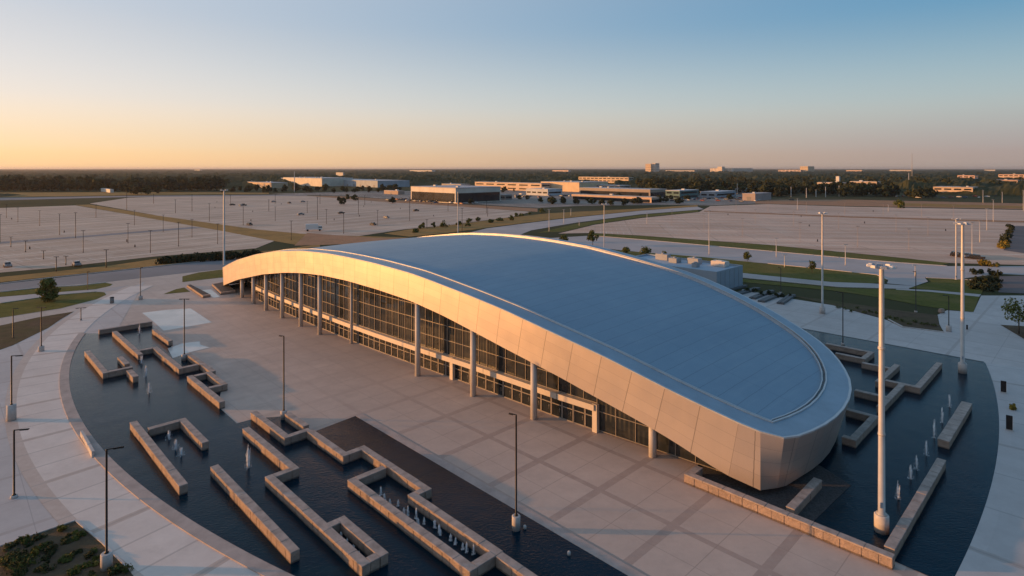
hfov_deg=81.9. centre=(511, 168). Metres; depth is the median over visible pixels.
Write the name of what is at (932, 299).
lawn
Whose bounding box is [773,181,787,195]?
tree
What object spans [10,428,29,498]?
lamp post
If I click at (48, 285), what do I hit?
tree
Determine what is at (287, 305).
door
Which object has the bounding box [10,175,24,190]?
tree
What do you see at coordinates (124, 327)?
stone wall
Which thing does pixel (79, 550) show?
shrub
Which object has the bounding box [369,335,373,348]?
door
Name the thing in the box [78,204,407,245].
grass strip
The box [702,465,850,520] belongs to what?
gravel bed
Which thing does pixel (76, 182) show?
tree
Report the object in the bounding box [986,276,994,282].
shrub
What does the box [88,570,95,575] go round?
shrub
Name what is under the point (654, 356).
arena
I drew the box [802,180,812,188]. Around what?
tree
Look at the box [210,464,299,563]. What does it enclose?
stone wall
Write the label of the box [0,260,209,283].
kerb
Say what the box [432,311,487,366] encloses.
window
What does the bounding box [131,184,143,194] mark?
tree
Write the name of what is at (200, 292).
planter
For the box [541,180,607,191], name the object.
store
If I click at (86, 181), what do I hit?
tree
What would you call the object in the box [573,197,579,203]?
tree
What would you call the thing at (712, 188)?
tree
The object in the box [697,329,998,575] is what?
pool water
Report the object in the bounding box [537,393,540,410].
door
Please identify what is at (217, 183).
tree
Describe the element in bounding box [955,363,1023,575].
path
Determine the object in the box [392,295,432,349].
window
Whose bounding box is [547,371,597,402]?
window
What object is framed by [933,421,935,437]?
fountain jet
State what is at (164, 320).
shallow water
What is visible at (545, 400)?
door
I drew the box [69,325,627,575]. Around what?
pool water
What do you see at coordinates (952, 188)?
long building
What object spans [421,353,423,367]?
door
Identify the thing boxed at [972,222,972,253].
light pole
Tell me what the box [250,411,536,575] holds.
stone wall
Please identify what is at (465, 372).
door
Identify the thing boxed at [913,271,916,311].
lamp post
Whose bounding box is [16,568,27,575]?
shrub
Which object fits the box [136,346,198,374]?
stone wall
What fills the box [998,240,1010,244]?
shrub
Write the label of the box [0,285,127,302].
path
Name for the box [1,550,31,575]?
shrub
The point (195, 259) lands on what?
shrub
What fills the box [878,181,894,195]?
tree
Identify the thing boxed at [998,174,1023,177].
apartment block
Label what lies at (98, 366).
stone wall
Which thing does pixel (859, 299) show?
ground
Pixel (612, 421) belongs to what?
window
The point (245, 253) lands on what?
shrub
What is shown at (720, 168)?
lift tower
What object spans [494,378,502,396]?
door
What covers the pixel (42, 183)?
tree
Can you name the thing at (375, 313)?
window
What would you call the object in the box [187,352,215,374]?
stone wall
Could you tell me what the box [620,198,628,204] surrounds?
tree
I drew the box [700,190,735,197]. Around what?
shop
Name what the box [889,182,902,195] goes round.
tree
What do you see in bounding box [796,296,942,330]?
planting bed
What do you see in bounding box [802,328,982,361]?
pool edge
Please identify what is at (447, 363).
door
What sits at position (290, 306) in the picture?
door
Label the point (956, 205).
lawn
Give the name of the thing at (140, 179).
tree
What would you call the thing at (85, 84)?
sky
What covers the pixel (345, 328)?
door
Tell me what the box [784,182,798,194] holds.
tree
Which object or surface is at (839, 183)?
tree
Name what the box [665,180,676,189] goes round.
tree
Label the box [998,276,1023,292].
asphalt yard
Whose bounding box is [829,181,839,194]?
tree
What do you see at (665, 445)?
window
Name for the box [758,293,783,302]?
terrace bench
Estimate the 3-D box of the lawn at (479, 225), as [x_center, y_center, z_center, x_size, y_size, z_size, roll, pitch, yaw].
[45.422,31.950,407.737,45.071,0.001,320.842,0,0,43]
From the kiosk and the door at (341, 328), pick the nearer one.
the door at (341, 328)
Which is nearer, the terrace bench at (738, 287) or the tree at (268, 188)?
the terrace bench at (738, 287)
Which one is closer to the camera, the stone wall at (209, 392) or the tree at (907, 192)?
the stone wall at (209, 392)
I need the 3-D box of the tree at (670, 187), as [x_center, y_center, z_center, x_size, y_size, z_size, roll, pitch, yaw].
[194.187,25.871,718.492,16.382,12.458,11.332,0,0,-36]
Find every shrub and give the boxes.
[0,550,18,566]
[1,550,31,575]
[3,540,18,551]
[6,550,41,569]
[8,548,27,560]
[10,568,19,575]
[13,534,29,544]
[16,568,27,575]
[24,548,39,558]
[29,532,47,542]
[30,541,48,551]
[37,563,56,573]
[40,543,57,553]
[41,554,50,560]
[56,524,68,531]
[57,553,74,563]
[60,539,71,544]
[65,555,72,562]
[66,564,81,575]
[73,548,82,554]
[77,530,86,536]
[81,561,90,568]
[83,549,95,559]
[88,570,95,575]
[91,560,98,566]
[92,555,99,560]
[107,565,121,575]
[113,563,133,573]
[154,256,167,263]
[167,255,178,262]
[177,253,186,262]
[186,254,193,262]
[189,252,198,261]
[196,253,205,261]
[200,252,209,261]
[210,251,216,260]
[214,251,221,260]
[225,250,237,258]
[225,251,231,259]
[240,250,251,256]
[440,220,447,226]
[966,281,977,288]
[967,276,979,282]
[969,268,978,274]
[977,259,991,265]
[978,275,988,282]
[980,284,993,291]
[984,260,999,266]
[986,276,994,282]
[987,268,995,274]
[990,283,1002,289]
[991,276,1003,282]
[992,270,1002,275]
[996,243,1009,248]
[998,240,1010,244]
[1000,233,1011,237]
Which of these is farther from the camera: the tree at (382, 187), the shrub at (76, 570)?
the tree at (382, 187)
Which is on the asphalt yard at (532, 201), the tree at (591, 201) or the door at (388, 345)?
the tree at (591, 201)
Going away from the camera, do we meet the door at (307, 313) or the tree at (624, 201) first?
the door at (307, 313)
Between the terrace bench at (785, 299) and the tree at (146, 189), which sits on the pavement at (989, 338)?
the terrace bench at (785, 299)
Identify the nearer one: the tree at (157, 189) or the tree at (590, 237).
the tree at (590, 237)
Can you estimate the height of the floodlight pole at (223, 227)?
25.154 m
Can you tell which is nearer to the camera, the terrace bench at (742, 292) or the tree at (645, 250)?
the terrace bench at (742, 292)
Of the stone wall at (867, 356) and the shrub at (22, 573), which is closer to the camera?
the shrub at (22, 573)
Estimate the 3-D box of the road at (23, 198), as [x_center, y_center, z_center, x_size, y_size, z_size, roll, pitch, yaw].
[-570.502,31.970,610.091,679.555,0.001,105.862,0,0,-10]
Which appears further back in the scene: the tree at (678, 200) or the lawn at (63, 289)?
the tree at (678, 200)
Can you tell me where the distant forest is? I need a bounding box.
[0,169,1023,196]
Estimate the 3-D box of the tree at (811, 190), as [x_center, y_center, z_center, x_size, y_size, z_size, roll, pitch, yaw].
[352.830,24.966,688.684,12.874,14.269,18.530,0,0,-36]
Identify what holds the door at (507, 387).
in the arena
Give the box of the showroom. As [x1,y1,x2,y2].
[410,185,499,203]
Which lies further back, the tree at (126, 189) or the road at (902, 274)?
the tree at (126, 189)
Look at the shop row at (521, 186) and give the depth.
858.86 m
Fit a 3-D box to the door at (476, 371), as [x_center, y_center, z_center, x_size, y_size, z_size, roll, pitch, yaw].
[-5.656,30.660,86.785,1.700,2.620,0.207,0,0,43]
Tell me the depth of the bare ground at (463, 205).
521.42 m
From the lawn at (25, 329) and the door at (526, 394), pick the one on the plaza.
the lawn at (25, 329)
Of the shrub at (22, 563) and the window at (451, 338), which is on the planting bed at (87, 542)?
the shrub at (22, 563)
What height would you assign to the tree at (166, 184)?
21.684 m
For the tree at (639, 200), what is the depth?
530.59 m
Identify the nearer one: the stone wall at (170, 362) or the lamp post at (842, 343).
the stone wall at (170, 362)
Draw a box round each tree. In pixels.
[0,179,16,190]
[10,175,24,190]
[17,180,29,190]
[26,181,39,191]
[35,277,60,301]
[38,177,46,190]
[44,178,60,191]
[53,175,66,189]
[58,179,65,190]
[62,178,76,190]
[73,180,83,189]
[79,176,96,190]
[89,178,105,190]
[104,178,116,188]
[108,181,117,190]
[117,181,129,191]
[124,175,141,183]
[124,184,134,193]
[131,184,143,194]
[135,177,145,184]
[141,185,150,194]
[147,182,158,190]
[153,186,161,192]
[161,176,182,191]
[176,176,185,185]
[180,179,188,190]
[186,180,194,190]
[189,177,203,190]
[198,177,209,190]
[204,175,227,189]
[244,184,253,191]
[265,185,272,192]
[291,184,298,190]
[301,185,308,191]
[322,184,328,190]
[339,197,345,203]
[351,194,357,199]
[379,184,385,190]
[386,184,393,189]
[388,197,396,202]
[548,196,556,202]
[559,234,568,240]
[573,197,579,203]
[586,229,598,244]
[588,198,596,203]
[598,198,604,204]
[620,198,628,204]
[622,246,629,252]
[635,197,642,202]
[639,246,650,254]
[647,181,655,187]
[650,183,662,188]
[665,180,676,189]
[666,185,674,189]
[674,182,681,188]
[674,197,684,202]
[682,181,691,188]
[689,185,699,192]
[693,180,706,185]
[697,183,707,190]
[710,181,726,190]
[715,183,726,189]
[721,181,734,189]
[735,182,746,190]
[743,251,751,260]
[746,182,757,192]
[758,185,769,191]
[760,182,774,193]
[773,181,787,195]
[773,186,783,196]
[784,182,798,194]
[789,183,799,195]
[798,181,807,193]
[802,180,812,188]
[802,184,810,193]
[807,184,822,195]
[807,260,816,268]
[823,184,833,194]
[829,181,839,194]
[835,181,843,193]
[837,186,850,196]
[849,182,862,195]
[858,181,871,195]
[869,183,880,195]
[876,184,890,196]
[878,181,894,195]
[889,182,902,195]
[894,199,904,207]
[903,189,911,196]
[911,188,915,197]
[913,186,930,197]
[924,187,935,196]
[1001,297,1023,333]
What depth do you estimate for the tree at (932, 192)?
638.27 m
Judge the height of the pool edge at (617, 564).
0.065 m
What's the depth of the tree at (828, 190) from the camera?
695.41 m
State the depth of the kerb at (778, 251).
223.68 m
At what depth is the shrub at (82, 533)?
51.27 m
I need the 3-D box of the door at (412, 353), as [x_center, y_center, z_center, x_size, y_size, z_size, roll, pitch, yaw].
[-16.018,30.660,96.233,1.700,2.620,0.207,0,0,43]
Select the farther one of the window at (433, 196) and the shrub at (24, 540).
the window at (433, 196)
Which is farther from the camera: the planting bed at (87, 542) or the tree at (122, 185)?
the tree at (122, 185)
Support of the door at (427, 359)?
in the arena
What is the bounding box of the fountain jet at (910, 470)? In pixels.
[907,465,913,479]
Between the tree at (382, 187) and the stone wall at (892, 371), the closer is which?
the stone wall at (892, 371)
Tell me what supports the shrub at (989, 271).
on the road at (902, 274)
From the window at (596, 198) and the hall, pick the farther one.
the hall
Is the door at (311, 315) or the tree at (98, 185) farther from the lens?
the tree at (98, 185)
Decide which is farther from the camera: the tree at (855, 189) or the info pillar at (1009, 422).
the tree at (855, 189)
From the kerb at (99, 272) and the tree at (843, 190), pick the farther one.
the tree at (843, 190)
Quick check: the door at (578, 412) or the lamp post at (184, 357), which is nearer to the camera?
the door at (578, 412)
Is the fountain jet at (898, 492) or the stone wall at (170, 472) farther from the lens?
the stone wall at (170, 472)
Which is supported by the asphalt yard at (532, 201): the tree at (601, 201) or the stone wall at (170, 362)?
the tree at (601, 201)
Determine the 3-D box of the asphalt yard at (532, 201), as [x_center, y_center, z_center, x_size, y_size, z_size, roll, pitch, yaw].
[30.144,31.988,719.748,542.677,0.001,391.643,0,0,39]
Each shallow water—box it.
[143,308,210,330]
[168,341,209,357]
[203,289,219,297]
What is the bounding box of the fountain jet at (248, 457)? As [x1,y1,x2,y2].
[245,445,251,467]
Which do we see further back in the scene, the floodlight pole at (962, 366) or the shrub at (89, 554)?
the floodlight pole at (962, 366)
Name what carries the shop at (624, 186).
on the asphalt yard at (532, 201)
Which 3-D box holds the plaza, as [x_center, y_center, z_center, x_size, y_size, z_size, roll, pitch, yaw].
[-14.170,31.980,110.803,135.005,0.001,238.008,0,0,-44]
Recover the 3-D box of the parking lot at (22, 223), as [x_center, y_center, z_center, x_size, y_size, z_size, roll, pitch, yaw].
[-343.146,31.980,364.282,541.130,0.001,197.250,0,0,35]
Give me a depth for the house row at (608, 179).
1169.95 m
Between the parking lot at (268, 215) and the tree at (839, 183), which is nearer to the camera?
the parking lot at (268, 215)
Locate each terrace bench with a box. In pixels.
[730,285,747,290]
[738,287,759,294]
[749,290,774,299]
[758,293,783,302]
[776,294,795,304]
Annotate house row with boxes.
[579,176,633,182]
[850,180,880,193]
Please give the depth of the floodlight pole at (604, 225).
228.58 m
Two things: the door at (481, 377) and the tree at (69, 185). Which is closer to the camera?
the door at (481, 377)
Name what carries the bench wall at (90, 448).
on the path at (62, 469)
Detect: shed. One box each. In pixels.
[101,188,113,192]
[384,189,403,194]
[742,192,770,200]
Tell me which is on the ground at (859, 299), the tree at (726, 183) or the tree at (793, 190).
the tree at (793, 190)
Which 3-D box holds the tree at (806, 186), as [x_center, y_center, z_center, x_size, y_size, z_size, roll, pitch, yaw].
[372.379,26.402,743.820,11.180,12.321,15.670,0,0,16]
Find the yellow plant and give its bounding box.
[1009,403,1016,409]
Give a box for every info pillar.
[1000,381,1006,392]
[1005,415,1013,430]
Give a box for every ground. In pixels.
[0,169,1023,326]
[3,192,268,196]
[295,233,401,245]
[316,196,537,211]
[755,200,1022,208]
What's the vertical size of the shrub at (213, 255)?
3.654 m
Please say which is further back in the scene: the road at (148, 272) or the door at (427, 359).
the road at (148, 272)
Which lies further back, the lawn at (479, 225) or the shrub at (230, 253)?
the lawn at (479, 225)
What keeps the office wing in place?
on the ground at (859, 299)
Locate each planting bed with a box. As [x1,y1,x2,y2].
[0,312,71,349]
[0,522,132,575]
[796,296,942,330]
[1002,325,1023,338]
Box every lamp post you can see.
[6,355,22,421]
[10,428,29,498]
[12,308,18,337]
[36,307,45,351]
[100,446,123,571]
[138,267,142,299]
[179,299,188,360]
[279,335,286,419]
[509,413,519,531]
[838,292,844,345]
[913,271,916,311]
[942,295,951,331]
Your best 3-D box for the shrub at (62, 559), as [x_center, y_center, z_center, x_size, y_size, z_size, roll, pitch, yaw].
[-36.445,31.796,48.084,0.924,0.658,1.148,0,0,19]
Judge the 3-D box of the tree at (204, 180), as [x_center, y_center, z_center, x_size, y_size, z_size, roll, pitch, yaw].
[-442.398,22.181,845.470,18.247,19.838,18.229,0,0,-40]
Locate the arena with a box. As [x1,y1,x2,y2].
[223,233,851,489]
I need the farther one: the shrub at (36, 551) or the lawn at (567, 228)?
the lawn at (567, 228)
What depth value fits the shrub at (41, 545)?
49.54 m
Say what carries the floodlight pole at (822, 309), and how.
on the pavement at (989, 338)
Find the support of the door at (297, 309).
in the arena
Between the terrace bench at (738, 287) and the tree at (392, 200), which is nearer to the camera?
the terrace bench at (738, 287)
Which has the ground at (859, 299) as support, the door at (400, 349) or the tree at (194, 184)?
the tree at (194, 184)
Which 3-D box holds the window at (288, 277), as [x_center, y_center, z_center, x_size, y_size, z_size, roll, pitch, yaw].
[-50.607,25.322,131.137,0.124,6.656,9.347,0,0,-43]
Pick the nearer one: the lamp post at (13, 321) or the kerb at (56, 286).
the lamp post at (13, 321)
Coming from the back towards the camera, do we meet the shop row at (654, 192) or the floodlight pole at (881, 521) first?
the shop row at (654, 192)
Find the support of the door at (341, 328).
in the arena
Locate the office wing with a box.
[778,170,802,171]
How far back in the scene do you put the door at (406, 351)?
97.52 m
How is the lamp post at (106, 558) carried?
on the planting bed at (87, 542)
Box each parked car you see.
[3,261,11,267]
[72,260,81,265]
[969,254,985,258]
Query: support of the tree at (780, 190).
on the ground at (859, 299)
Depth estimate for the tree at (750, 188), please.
705.83 m
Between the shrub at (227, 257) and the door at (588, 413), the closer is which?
the door at (588, 413)
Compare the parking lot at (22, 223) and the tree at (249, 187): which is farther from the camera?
the tree at (249, 187)
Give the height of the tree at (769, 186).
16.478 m
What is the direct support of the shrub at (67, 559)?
on the planting bed at (87, 542)
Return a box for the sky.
[0,0,1023,168]
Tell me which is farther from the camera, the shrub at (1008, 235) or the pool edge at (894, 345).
the shrub at (1008, 235)
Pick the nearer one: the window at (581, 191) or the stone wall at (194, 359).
the stone wall at (194, 359)
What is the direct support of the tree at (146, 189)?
on the bare ground at (32, 194)
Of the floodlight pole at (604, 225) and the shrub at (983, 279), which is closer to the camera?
the shrub at (983, 279)
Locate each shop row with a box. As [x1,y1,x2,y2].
[475,181,549,190]
[579,186,666,196]
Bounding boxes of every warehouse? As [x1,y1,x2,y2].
[410,170,434,171]
[666,170,696,171]
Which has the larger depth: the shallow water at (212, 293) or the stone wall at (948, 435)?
the shallow water at (212, 293)
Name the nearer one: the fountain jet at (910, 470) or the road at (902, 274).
the fountain jet at (910, 470)
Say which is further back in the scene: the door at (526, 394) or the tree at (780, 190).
the tree at (780, 190)
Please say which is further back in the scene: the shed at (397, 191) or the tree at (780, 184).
the shed at (397, 191)
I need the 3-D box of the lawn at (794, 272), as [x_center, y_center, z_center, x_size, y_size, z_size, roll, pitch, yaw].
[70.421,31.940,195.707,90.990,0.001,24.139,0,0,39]
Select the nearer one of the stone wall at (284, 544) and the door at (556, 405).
the stone wall at (284, 544)
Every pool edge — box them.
[355,413,645,575]
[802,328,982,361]
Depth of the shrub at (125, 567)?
46.73 m
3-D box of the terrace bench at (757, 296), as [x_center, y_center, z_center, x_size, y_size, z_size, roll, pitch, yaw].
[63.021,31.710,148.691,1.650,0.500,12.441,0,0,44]
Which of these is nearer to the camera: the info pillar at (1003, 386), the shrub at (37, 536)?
the shrub at (37, 536)
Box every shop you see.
[526,188,561,195]
[571,194,661,202]
[597,184,630,187]
[665,189,698,198]
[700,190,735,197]
[733,188,746,193]
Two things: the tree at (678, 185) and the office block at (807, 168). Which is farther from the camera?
the office block at (807, 168)
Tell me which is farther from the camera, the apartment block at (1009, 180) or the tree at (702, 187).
the apartment block at (1009, 180)
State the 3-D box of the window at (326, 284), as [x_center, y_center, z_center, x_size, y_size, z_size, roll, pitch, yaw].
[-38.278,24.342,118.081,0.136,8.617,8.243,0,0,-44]
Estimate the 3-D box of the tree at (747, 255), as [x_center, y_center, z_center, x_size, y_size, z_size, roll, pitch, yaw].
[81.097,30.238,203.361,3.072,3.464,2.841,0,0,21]
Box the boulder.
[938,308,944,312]
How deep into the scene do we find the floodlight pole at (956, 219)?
169.40 m
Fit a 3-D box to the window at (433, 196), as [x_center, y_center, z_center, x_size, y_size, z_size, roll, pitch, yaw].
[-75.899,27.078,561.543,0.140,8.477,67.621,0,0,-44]
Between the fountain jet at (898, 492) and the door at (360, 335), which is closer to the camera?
the fountain jet at (898, 492)
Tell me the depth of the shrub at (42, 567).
46.77 m
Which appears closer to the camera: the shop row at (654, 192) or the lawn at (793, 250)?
the lawn at (793, 250)
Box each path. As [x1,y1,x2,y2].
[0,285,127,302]
[5,286,260,575]
[743,273,913,287]
[896,289,980,296]
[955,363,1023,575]
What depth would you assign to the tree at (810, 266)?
180.74 m
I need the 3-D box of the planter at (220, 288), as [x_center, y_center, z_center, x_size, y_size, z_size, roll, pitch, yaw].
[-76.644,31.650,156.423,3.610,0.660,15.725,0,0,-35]
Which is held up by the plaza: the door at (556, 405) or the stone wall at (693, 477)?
the stone wall at (693, 477)
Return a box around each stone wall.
[84,350,132,378]
[99,321,151,334]
[112,331,142,359]
[117,356,138,382]
[130,418,208,495]
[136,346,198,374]
[152,329,172,345]
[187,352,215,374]
[187,371,227,408]
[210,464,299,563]
[242,427,388,575]
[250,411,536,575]
[684,465,894,569]
[786,477,821,514]
[825,343,874,363]
[842,408,877,447]
[854,383,904,412]
[862,362,899,387]
[884,458,945,558]
[885,362,942,394]
[937,401,971,448]
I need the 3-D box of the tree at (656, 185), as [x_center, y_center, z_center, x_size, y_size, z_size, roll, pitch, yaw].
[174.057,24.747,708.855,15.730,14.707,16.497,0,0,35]
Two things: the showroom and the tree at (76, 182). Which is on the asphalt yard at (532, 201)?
the showroom
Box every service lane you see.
[0,227,200,243]
[704,211,1023,222]
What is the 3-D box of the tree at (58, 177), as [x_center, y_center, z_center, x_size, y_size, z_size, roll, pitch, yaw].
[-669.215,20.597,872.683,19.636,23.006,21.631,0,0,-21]
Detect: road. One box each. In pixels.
[0,195,306,199]
[0,258,238,290]
[470,207,701,234]
[553,236,1023,285]
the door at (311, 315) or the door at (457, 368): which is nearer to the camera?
the door at (457, 368)
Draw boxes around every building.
[248,180,287,187]
[282,178,409,187]
[283,177,352,186]
[637,253,742,288]
[933,186,977,191]
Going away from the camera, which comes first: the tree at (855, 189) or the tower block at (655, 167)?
the tree at (855, 189)
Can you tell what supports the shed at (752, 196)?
on the asphalt yard at (532, 201)
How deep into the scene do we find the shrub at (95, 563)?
47.41 m
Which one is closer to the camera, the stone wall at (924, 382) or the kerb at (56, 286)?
the stone wall at (924, 382)
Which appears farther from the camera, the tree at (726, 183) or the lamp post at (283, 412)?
the tree at (726, 183)
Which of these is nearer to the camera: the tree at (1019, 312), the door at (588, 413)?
the door at (588, 413)
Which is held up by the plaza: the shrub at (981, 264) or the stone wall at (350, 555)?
the stone wall at (350, 555)
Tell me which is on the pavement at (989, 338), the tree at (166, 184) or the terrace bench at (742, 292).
the terrace bench at (742, 292)
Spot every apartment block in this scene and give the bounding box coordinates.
[957,174,977,178]
[996,179,1021,181]
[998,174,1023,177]
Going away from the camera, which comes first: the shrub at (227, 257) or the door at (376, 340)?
the door at (376, 340)
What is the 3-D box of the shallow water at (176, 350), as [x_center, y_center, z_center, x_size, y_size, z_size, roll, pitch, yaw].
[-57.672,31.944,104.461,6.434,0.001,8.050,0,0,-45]
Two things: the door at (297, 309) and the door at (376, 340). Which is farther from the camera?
the door at (297, 309)
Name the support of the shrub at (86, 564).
on the planting bed at (87, 542)
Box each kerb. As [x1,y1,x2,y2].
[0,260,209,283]
[0,282,105,291]
[0,519,128,568]
[1,291,95,302]
[59,333,293,575]
[594,235,946,265]
[743,277,908,288]
[768,263,888,279]
[888,319,943,332]
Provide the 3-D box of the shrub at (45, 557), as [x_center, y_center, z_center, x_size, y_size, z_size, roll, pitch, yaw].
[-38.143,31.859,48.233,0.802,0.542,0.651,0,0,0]
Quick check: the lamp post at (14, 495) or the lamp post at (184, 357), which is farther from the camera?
the lamp post at (184, 357)
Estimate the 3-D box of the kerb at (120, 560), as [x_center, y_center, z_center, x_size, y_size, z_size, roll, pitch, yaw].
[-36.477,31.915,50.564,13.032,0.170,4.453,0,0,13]
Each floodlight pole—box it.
[220,190,226,266]
[457,191,458,232]
[603,204,605,247]
[817,212,827,313]
[866,263,896,534]
[951,218,960,279]
[953,222,971,373]
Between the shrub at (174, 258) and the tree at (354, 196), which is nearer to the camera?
the shrub at (174, 258)
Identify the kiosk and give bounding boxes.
[500,194,511,199]
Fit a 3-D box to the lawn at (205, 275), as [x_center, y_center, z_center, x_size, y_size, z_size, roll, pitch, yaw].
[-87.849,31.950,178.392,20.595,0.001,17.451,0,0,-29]
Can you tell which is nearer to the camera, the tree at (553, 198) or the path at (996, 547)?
the path at (996, 547)
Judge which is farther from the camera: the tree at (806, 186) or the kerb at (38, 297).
the tree at (806, 186)
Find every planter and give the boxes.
[187,284,210,297]
[212,282,235,294]
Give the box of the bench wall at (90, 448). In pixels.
[80,430,94,457]
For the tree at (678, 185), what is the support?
on the asphalt yard at (532, 201)
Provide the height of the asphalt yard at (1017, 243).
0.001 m
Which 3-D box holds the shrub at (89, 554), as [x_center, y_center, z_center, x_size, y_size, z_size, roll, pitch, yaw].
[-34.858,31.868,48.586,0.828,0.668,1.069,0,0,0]
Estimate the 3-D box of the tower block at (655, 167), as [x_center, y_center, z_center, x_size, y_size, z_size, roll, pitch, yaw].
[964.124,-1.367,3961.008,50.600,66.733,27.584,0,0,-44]
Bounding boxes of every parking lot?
[0,205,272,272]
[90,196,527,235]
[558,204,1023,264]
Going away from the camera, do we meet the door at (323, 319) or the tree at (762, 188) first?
the door at (323, 319)
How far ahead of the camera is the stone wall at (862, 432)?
71.23 m
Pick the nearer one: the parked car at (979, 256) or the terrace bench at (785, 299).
the terrace bench at (785, 299)
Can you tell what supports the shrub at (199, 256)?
on the lawn at (145, 263)
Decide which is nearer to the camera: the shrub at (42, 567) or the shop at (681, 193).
the shrub at (42, 567)
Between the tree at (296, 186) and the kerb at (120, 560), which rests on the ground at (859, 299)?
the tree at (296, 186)
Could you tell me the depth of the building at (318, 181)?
1062.87 m
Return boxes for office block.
[710,168,752,171]
[800,166,813,171]
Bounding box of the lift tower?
[717,167,724,171]
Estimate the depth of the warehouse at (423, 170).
4292.25 m
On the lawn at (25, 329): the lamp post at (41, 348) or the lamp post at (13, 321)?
the lamp post at (13, 321)
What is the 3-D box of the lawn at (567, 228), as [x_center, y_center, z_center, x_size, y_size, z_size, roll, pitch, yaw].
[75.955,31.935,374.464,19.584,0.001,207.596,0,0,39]
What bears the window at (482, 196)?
in the showroom
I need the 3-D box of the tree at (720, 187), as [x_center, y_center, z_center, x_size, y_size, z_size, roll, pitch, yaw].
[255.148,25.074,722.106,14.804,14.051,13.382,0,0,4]
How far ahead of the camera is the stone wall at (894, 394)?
81.35 m
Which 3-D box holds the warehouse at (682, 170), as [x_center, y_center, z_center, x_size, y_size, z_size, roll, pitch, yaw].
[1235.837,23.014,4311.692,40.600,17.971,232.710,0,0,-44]
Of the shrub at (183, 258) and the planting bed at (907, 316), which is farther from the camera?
the shrub at (183, 258)
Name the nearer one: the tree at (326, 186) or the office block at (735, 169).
the tree at (326, 186)
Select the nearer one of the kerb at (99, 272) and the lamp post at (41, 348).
the lamp post at (41, 348)
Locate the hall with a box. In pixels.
[442,183,469,185]
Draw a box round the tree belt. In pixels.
[13,172,1022,187]
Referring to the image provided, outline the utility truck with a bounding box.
[305,224,321,230]
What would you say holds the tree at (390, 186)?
on the asphalt yard at (532, 201)
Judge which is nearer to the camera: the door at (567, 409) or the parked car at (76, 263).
the door at (567, 409)
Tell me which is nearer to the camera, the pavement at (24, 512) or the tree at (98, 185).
the pavement at (24, 512)
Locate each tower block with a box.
[645,164,651,171]
[652,163,658,171]
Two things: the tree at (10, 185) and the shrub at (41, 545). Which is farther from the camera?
the tree at (10, 185)
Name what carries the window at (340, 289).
in the arena
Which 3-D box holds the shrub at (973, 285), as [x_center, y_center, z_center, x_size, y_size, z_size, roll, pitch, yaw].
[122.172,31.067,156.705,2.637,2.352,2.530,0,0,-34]
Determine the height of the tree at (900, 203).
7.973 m
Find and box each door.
[277,299,279,309]
[286,303,288,313]
[289,304,292,315]
[293,306,295,316]
[296,307,298,318]
[303,310,305,321]
[306,311,309,322]
[310,313,313,324]
[314,315,317,326]
[322,318,325,329]
[326,319,329,331]
[330,321,334,333]
[335,323,338,335]
[339,324,343,337]
[344,326,347,338]
[353,329,357,342]
[358,331,362,344]
[363,333,368,347]
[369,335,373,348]
[374,337,379,351]
[380,339,385,353]
[386,341,391,355]
[392,343,397,357]
[398,345,403,360]
[404,347,409,362]
[410,349,414,364]
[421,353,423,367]
[424,354,430,370]
[431,357,437,372]
[438,359,445,375]
[446,361,449,376]
[455,364,460,380]
[461,366,469,383]
[476,371,477,386]
[478,372,485,389]
[486,375,493,392]
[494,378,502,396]
[503,381,511,399]
[512,384,521,403]
[522,388,530,406]
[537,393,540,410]
[541,394,550,414]
[551,398,561,418]
[562,401,572,422]
[573,405,584,426]
[585,409,591,428]
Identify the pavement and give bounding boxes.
[0,282,143,544]
[742,289,1023,367]
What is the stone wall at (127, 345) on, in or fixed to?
on the plaza
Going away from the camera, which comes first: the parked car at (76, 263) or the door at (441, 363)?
the door at (441, 363)
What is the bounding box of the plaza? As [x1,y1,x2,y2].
[0,269,926,575]
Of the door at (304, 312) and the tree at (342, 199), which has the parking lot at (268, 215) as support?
the tree at (342, 199)
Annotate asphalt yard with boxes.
[283,190,754,207]
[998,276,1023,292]
[1004,226,1023,252]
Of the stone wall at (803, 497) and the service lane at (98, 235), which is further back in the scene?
the service lane at (98, 235)
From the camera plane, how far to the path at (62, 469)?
60.57 m
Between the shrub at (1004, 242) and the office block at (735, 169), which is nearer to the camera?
the shrub at (1004, 242)
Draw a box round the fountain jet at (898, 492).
[896,482,899,499]
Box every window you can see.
[251,275,262,287]
[263,273,275,293]
[276,273,292,299]
[293,273,311,306]
[311,274,330,314]
[330,277,358,324]
[358,284,392,335]
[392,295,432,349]
[412,191,454,201]
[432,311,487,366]
[457,192,499,201]
[487,340,546,387]
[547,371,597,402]
[573,196,649,202]
[580,190,648,195]
[598,399,648,446]
[651,192,665,196]
[657,432,720,471]
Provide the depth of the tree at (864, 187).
678.84 m
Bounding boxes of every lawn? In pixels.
[0,245,319,281]
[0,283,111,296]
[0,292,105,317]
[165,288,189,293]
[182,270,222,281]
[384,205,697,236]
[539,210,698,232]
[593,233,947,264]
[615,250,886,282]
[743,279,978,311]
[893,203,1022,207]
[911,278,986,293]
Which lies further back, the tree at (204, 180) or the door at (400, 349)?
the tree at (204, 180)
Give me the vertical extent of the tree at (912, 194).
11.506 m
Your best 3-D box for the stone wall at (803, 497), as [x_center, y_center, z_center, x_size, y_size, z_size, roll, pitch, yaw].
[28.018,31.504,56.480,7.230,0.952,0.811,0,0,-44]
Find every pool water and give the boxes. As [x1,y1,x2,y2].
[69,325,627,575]
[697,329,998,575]

